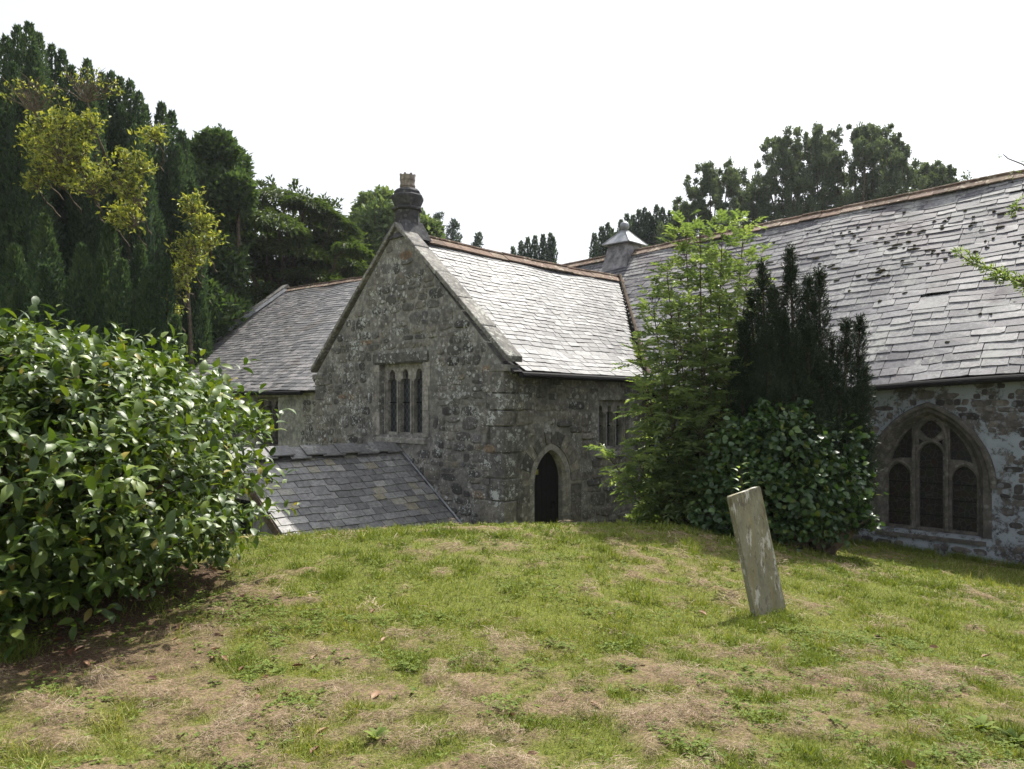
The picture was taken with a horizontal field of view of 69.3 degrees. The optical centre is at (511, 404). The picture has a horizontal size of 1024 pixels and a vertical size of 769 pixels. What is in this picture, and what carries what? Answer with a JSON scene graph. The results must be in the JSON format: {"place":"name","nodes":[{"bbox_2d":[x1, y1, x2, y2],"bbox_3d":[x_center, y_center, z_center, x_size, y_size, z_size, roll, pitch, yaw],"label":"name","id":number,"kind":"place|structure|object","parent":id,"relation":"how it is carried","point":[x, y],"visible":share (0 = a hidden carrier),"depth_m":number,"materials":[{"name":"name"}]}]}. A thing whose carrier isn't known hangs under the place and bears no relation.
{"place":"outdoors","nodes":[
{"label":"outdoors","id":0,"kind":"place"},
{"bbox_2d":[0,481,1023,768],"bbox_3d":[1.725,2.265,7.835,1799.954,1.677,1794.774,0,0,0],"label":"ground","id":1,"kind":"structure","parent":0,"point":[208,697],"depth_m":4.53,"materials":[{"name":"green plant"}]},
{"bbox_2d":[0,20,64,478],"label":"conifer tree","id":2,"kind":"object","parent":1,"relation":"on","point":[21,208],"visible":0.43,"depth_m":21.79,"materials":[{"name":"green plant"}]},
{"bbox_2d":[21,30,74,282],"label":"conifer tree","id":3,"kind":"object","parent":1,"relation":"on","point":[49,70],"visible":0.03,"depth_m":25.16,"materials":[{"name":"green plant"}]},
{"bbox_2d":[0,65,124,327],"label":"yellow tree","id":4,"kind":"object","parent":1,"relation":"on","point":[69,157],"visible":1,"depth_m":19.13,"materials":[{"name":"green plant"}]},
{"bbox_2d":[52,57,111,327],"bbox_3d":[-13.632,-4.299,23.550,2.714,13.703,1.853,0,0,41],"label":"conifer tree","id":5,"kind":"object","parent":1,"relation":"on","point":[86,225],"visible":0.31,"depth_m":22.90,"materials":[{"name":"green plant"}]},
{"bbox_2d":[0,212,184,489],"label":"conifer tree","id":6,"kind":"object","parent":1,"relation":"on","point":[107,295],"visible":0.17,"depth_m":19.39,"materials":[{"name":"green plant"}]},
{"bbox_2d":[96,70,130,261],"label":"conifer tree","id":7,"kind":"object","parent":1,"relation":"on","point":[108,106],"visible":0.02,"depth_m":24.48,"materials":[{"name":"green plant"}]},
{"bbox_2d":[95,121,169,278],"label":"yellow tree","id":8,"kind":"object","parent":1,"relation":"on","point":[131,214],"visible":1,"depth_m":19.56,"materials":[{"name":"green plant"}]},
{"bbox_2d":[108,77,170,304],"bbox_3d":[-12.277,-4.186,24.528,2.774,13.618,2.119,0,0,40],"label":"conifer tree","id":9,"kind":"object","parent":1,"relation":"on","point":[138,113],"visible":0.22,"depth_m":24.11,"materials":[{"name":"green plant"}]},
{"bbox_2d":[0,296,300,660],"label":"camellia bush","id":10,"kind":"object","parent":1,"relation":"on","point":[60,547],"visible":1,"depth_m":5.15,"materials":[{"name":"green plant"}]},
{"bbox_2d":[146,675,157,679],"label":"fallen leaf","id":11,"kind":"object","parent":1,"relation":"on","point":[150,677],"visible":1,"depth_m":4.21,"materials":[{"name":"brown plant"}]},
{"bbox_2d":[147,100,213,371],"bbox_3d":[-11.553,-3.933,25.813,3.052,13.268,2.949,0,0,0],"label":"conifer tree","id":12,"kind":"object","parent":1,"relation":"on","point":[176,177],"visible":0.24,"depth_m":25.18,"materials":[{"name":"green plant"}]},
{"bbox_2d":[154,186,229,368],"bbox_3d":[-9.981,-1.651,21.729,2.196,8.584,5.678,0,0,-33],"label":"yellow tree","id":13,"kind":"object","parent":1,"relation":"on","point":[192,260],"visible":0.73,"depth_m":20.29,"materials":[{"name":"green plant"}]},
{"bbox_2d":[172,262,256,342],"bbox_3d":[-12.269,-1.231,27.190,6.133,7.886,5.382,0,0,0],"label":"shrub","id":14,"kind":"object","parent":1,"relation":"on","point":[225,313],"visible":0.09,"depth_m":26.35,"materials":[{"name":"green plant"}]},
{"bbox_2d":[185,123,261,311],"bbox_3d":[-12.069,-4.150,29.208,4.489,13.757,5.906,0,0,-42],"label":"evergreen tree","id":15,"kind":"object","parent":1,"relation":"on","point":[225,173],"visible":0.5,"depth_m":27.63,"materials":[{"name":"green plant"}]},
{"bbox_2d":[238,641,255,651],"bbox_3d":[-1.715,1.568,4.757,0.139,0.037,0.138,0,0,-22],"label":"weed","id":16,"kind":"object","parent":1,"relation":"on","point":[248,647],"visible":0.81,"depth_m":4.76,"materials":[{"name":"green plant"}]},
{"bbox_2d":[247,274,348,287],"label":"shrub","id":17,"kind":"object","parent":1,"relation":"on","point":[262,282],"depth_m":40.91,"materials":[{"name":"green plant"}]},
{"bbox_2d":[233,174,374,303],"bbox_3d":[-10.604,-3.758,33.244,10.502,12.954,10.873,0,0,0],"label":"layered tree","id":18,"kind":"object","parent":1,"relation":"on","point":[326,249],"visible":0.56,"depth_m":31.79,"materials":[{"name":"green plant"}]},
{"bbox_2d":[311,663,324,671],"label":"weed","id":19,"kind":"object","parent":1,"relation":"on","point":[319,665],"visible":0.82,"depth_m":4.40,"materials":[{"name":"green plant"}]},
{"bbox_2d":[317,727,328,732],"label":"fallen leaf","id":20,"kind":"object","parent":1,"relation":"on","point":[321,729],"visible":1,"depth_m":3.59,"materials":[{"name":"brown plant"}]},
{"bbox_2d":[205,441,463,536],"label":"outhouse","id":21,"kind":"structure","parent":1,"relation":"on","point":[348,486],"depth_m":12.16,"materials":[{"name":"stone"}]},
{"bbox_2d":[241,499,252,535],"bbox_3d":[-4.137,2.200,11.920,0.900,1.400,0.030,0,0,43],"label":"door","id":22,"kind":"structure","parent":21,"relation":"in","point":[243,502],"depth_m":12.10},
{"bbox_2d":[371,691,379,697],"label":"fallen leaf","id":23,"kind":"object","parent":1,"relation":"on","point":[375,693],"visible":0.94,"depth_m":3.98,"materials":[{"name":"brown plant"}]},
{"bbox_2d":[364,726,389,740],"bbox_3d":[-0.636,1.562,3.502,0.132,0.059,0.135,0,0,0],"label":"weed","id":24,"kind":"object","parent":1,"relation":"on","point":[383,731],"visible":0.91,"depth_m":3.50,"materials":[{"name":"green plant"}]},
{"bbox_2d":[341,184,445,275],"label":"deciduous tree","id":25,"kind":"object","parent":1,"relation":"on","point":[373,212],"visible":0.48,"depth_m":40.57,"materials":[{"name":"green plant"}]},
{"bbox_2d":[433,212,448,239],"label":"pine tree","id":26,"kind":"object","parent":1,"relation":"on","point":[439,216],"visible":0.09,"depth_m":59.78,"materials":[{"name":"green plant"}]},
{"bbox_2d":[445,217,462,241],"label":"pine tree","id":27,"kind":"object","parent":1,"relation":"on","point":[454,224],"visible":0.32,"depth_m":59.85,"materials":[{"name":"green plant"}]},
{"bbox_2d":[471,231,484,248],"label":"pine tree","id":28,"kind":"object","parent":1,"relation":"on","point":[478,242],"visible":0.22,"depth_m":59.75,"materials":[{"name":"green plant"}]},
{"bbox_2d":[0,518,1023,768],"bbox_3d":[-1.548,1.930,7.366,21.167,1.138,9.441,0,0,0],"label":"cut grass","id":29,"kind":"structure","parent":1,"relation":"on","point":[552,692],"depth_m":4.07,"materials":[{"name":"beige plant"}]},
{"bbox_2d":[5,521,1023,768],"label":"clover","id":30,"kind":"object","parent":1,"relation":"on","point":[703,747],"visible":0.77,"depth_m":4.59,"materials":[{"name":"green plant"}]},
{"bbox_2d":[527,750,537,754],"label":"fallen leaf","id":31,"kind":"object","parent":1,"relation":"on","point":[532,751],"visible":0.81,"depth_m":3.35,"materials":[{"name":"brown plant"}]},
{"bbox_2d":[510,232,557,263],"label":"conifer tree","id":32,"kind":"object","parent":1,"relation":"on","point":[548,251],"visible":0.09,"depth_m":47.74,"materials":[{"name":"green plant"}]},
{"bbox_2d":[581,684,595,691],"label":"weed","id":33,"kind":"object","parent":1,"relation":"on","point":[589,685],"visible":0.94,"depth_m":4.18,"materials":[{"name":"green plant"}]},
{"bbox_2d":[166,169,1023,567],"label":"church","id":34,"kind":"structure","parent":1,"relation":"on","point":[476,383],"depth_m":13.47,"materials":[{"name":"stone"}]},
{"bbox_2d":[251,397,277,448],"bbox_3d":[-6.353,0.530,19.420,1.450,1.420,0.300,0,0,43],"label":"window","id":35,"kind":"structure","parent":34,"relation":"in","point":[271,402],"depth_m":19.44,"materials":[{"name":"glass"}]},
{"bbox_2d":[372,350,429,443],"bbox_3d":[-2.019,-0.120,13.929,1.726,1.680,0.300,0,0,43],"label":"window","id":36,"kind":"structure","parent":34,"relation":"in","point":[406,386],"depth_m":14.01,"materials":[{"name":"stone"}]},
{"bbox_2d":[534,452,557,524],"bbox_3d":[0.548,1.898,12.950,0.079,2.204,0.867,0,0,43],"label":"door","id":37,"kind":"structure","parent":34,"relation":"in","point":[546,476],"depth_m":12.99,"materials":[{"name":"black wood"}]},
{"bbox_2d":[596,400,633,457],"bbox_3d":[1.888,0.460,14.274,0.300,1.080,1.160,0,0,43],"label":"window","id":38,"kind":"structure","parent":34,"relation":"in","point":[610,430],"depth_m":14.37,"materials":[{"name":"stone"}]},
{"bbox_2d":[869,402,996,546],"bbox_3d":[6.557,1.042,11.629,1.838,2.157,0.331,0,0,44],"label":"window","id":39,"kind":"structure","parent":34,"relation":"in","point":[938,475],"depth_m":11.67,"materials":[{"name":"stone"}]},
{"bbox_2d":[588,222,617,258],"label":"conifer tree","id":40,"kind":"object","parent":1,"relation":"on","point":[597,249],"visible":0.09,"depth_m":44.75,"materials":[{"name":"green plant"}]},
{"bbox_2d":[616,661,635,669],"bbox_3d":[0.713,1.624,4.571,0.142,0.038,0.117,0,0,8],"label":"weed","id":41,"kind":"object","parent":1,"relation":"on","point":[628,667],"visible":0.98,"depth_m":4.59,"materials":[{"name":"green plant"}]},
{"bbox_2d":[617,206,654,247],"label":"conifer tree","id":42,"kind":"object","parent":1,"relation":"on","point":[635,225],"visible":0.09,"depth_m":44.03,"materials":[{"name":"green plant"}]},
{"bbox_2d":[642,204,686,245],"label":"conifer tree","id":43,"kind":"object","parent":1,"relation":"on","point":[660,215],"visible":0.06,"depth_m":43.92,"materials":[{"name":"green plant"}]},
{"bbox_2d":[623,474,714,525],"bbox_3d":[2.608,1.746,12.067,1.529,1.428,0.878,0,0,41],"label":"shrub","id":44,"kind":"object","parent":1,"relation":"on","point":[630,517],"visible":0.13,"depth_m":12.14,"materials":[{"name":"green plant"}]},
{"bbox_2d":[582,208,776,527],"bbox_3d":[2.666,-0.440,10.841,2.968,4.948,2.285,0,0,-41],"label":"ash tree","id":45,"kind":"object","parent":1,"relation":"on","point":[700,418],"visible":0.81,"depth_m":10.47,"materials":[{"name":"green plant"}]},
{"bbox_2d":[642,156,751,247],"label":"evergreen tree","id":46,"kind":"object","parent":1,"relation":"on","point":[710,183],"visible":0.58,"depth_m":41.69,"materials":[{"name":"green plant"}]},
{"bbox_2d":[698,673,710,677],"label":"weed","id":47,"kind":"object","parent":1,"relation":"on","point":[702,675],"visible":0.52,"depth_m":4.46,"materials":[{"name":"green plant"}]},
{"bbox_2d":[731,463,749,490],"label":"sapling","id":48,"kind":"object","parent":1,"relation":"on","point":[740,477],"visible":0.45,"depth_m":7.14,"materials":[{"name":"green plant"}]},
{"bbox_2d":[727,486,785,616],"bbox_3d":[2.140,1.457,6.366,0.622,1.474,0.260,0,0,-39],"label":"gravestone","id":49,"kind":"object","parent":1,"relation":"on","point":[756,553],"visible":0.79,"depth_m":6.33,"materials":[{"name":"stone"}]},
{"bbox_2d":[735,125,821,225],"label":"evergreen tree","id":50,"kind":"object","parent":1,"relation":"on","point":[765,189],"visible":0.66,"depth_m":41.39,"materials":[{"name":"green plant"}]},
{"bbox_2d":[683,396,888,551],"bbox_3d":[3.549,0.887,9.406,2.671,1.981,1.376,0,0,0],"label":"ivy bush","id":51,"kind":"object","parent":1,"relation":"on","point":[814,521],"visible":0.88,"depth_m":9.27,"materials":[{"name":"green plant"}]},
{"bbox_2d":[717,242,883,555],"bbox_3d":[3.916,-0.003,9.879,2.285,4.412,1.463,0,0,0],"label":"yew tree","id":52,"kind":"object","parent":1,"relation":"on","point":[806,368],"visible":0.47,"depth_m":9.89,"materials":[{"name":"green plant"}]},
{"bbox_2d":[780,121,851,218],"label":"evergreen tree","id":53,"kind":"object","parent":1,"relation":"on","point":[822,154],"visible":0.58,"depth_m":41.04,"materials":[{"name":"green plant"}]},
{"bbox_2d":[864,703,886,714],"bbox_3d":[1.993,1.694,4.085,0.143,0.042,0.116,0,0,-32],"label":"weed","id":54,"kind":"object","parent":1,"relation":"on","point":[876,711],"visible":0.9,"depth_m":4.10,"materials":[{"name":"green plant"}]},
{"bbox_2d":[833,121,928,207],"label":"evergreen tree","id":55,"kind":"object","parent":1,"relation":"on","point":[890,171],"visible":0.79,"depth_m":40.10,"materials":[{"name":"green plant"}]},
{"bbox_2d":[901,759,917,768],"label":"fallen leaf","id":56,"kind":"object","parent":1,"relation":"on","point":[909,762],"visible":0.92,"depth_m":3.33,"materials":[{"name":"brown plant"}]},
{"bbox_2d":[898,159,973,191],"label":"evergreen tree","id":57,"kind":"object","parent":1,"relation":"on","point":[939,175],"visible":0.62,"depth_m":42.38,"materials":[{"name":"green plant"}]},
{"bbox_2d":[963,715,1000,730],"bbox_3d":[2.522,1.732,3.993,0.179,0.063,0.211,0,0,19],"label":"weed","id":58,"kind":"object","parent":1,"relation":"on","point":[983,718],"visible":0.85,"depth_m":4.01,"materials":[{"name":"green plant"}]},
{"bbox_2d":[950,150,1023,296],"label":"tree","id":59,"kind":"object","parent":1,"relation":"on","point":[1002,273],"visible":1,"depth_m":5.32,"materials":[{"name":"green plant"}]},
{"bbox_2d":[997,727,1023,743],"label":"weed","id":60,"kind":"object","parent":1,"relation":"on","point":[1011,733],"visible":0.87,"depth_m":3.83,"materials":[{"name":"green plant"}]},
{"bbox_2d":[0,0,1023,285],"label":"sky","id":61,"kind":"structure","parent":0,"point":[513,120],"materials":[{"name":"white"}]}
]}

